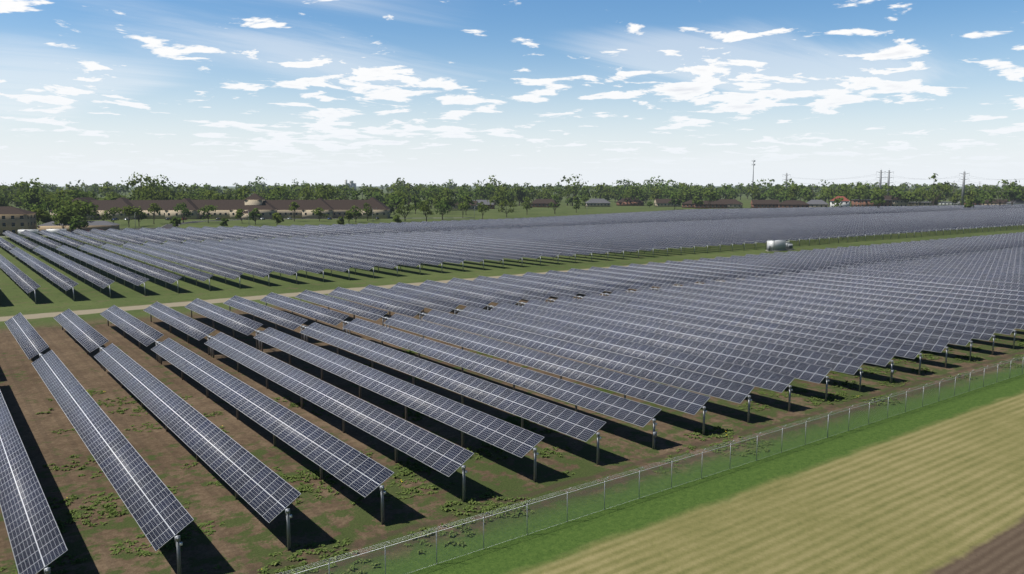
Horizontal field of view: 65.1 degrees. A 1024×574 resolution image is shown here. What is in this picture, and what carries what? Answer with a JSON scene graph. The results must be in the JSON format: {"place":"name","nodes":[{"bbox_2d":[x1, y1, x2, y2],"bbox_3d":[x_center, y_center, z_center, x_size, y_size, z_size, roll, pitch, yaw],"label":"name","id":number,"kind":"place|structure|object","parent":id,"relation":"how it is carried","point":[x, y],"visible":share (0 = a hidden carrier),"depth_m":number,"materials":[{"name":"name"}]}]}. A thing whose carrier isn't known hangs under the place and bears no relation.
{"place":"outdoors","nodes":[
{"label":"outdoors","id":0,"kind":"place"},
{"bbox_2d":[39,217,472,234],"bbox_3d":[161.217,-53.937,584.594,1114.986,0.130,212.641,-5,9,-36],"label":"buildings","id":1,"kind":"structure","parent":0,"point":[169,226],"depth_m":436.88,"materials":[{"name":"concrete"}]},
{"bbox_2d":[0,186,1023,573],"bbox_3d":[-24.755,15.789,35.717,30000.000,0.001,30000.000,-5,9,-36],"label":"ground","id":2,"kind":"structure","parent":0,"point":[934,486],"depth_m":58.34,"materials":[{"name":"green plant"}]},
{"bbox_2d":[71,217,378,232],"bbox_3d":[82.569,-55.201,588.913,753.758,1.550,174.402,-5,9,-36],"label":"cars","id":3,"kind":"object","parent":2,"relation":"on","point":[219,218],"visible":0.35,"depth_m":467.03,"materials":[{"name":"grey paint"}]},
{"bbox_2d":[345,180,355,189],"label":"grain elevator","id":4,"kind":"object","parent":2,"relation":"on","point":[351,184],"visible":0.54,"depth_m":2591.85,"materials":[{"name":"grey concrete"}]},
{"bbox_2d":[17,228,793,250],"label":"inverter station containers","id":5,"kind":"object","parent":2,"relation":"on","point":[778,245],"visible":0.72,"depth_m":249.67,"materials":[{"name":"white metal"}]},
{"bbox_2d":[0,232,1023,573],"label":"solar panels","id":6,"kind":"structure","parent":2,"relation":"on","point":[814,316],"depth_m":87.41,"materials":[{"name":"blue glass"}]},
{"bbox_2d":[0,204,1023,303],"bbox_3d":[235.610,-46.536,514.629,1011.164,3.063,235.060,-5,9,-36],"label":"solar panels","id":7,"kind":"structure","parent":2,"relation":"on","point":[291,250],"depth_m":266.61,"materials":[{"name":"blue glass"}]},
{"bbox_2d":[0,193,1023,235],"bbox_3d":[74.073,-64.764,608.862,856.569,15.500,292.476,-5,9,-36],"label":"buildings","id":8,"kind":"structure","parent":2,"relation":"on","point":[13,219],"depth_m":488.16,"materials":[{"name":"stone"}]},
{"bbox_2d":[0,172,1023,234],"bbox_3d":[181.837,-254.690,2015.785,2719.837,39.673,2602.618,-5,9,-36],"label":"trees","id":9,"kind":"object","parent":2,"relation":"on","point":[401,195],"depth_m":705.08,"materials":[{"name":"green plant"}]},
{"bbox_2d":[0,335,1023,573],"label":"grass tufts","id":10,"kind":"object","parent":2,"relation":"on","point":[111,509],"visible":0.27,"depth_m":54.30,"materials":[{"name":"green plant"}]},
{"bbox_2d":[79,160,1023,229],"bbox_3d":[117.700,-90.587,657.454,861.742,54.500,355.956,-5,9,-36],"label":"tower lamp poles","id":11,"kind":"object","parent":2,"relation":"on","point":[889,180],"visible":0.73,"depth_m":788.03,"materials":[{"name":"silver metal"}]},
{"bbox_2d":[278,356,1023,573],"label":"perimeter fence","id":12,"kind":"object","parent":2,"relation":"on","point":[639,492],"visible":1,"depth_m":51.17,"materials":[{"name":"metal"}]},
{"bbox_2d":[0,0,1023,186],"label":"sky","id":13,"kind":"structure","parent":0,"point":[213,92],"materials":[{"name":"blue"}]}
]}

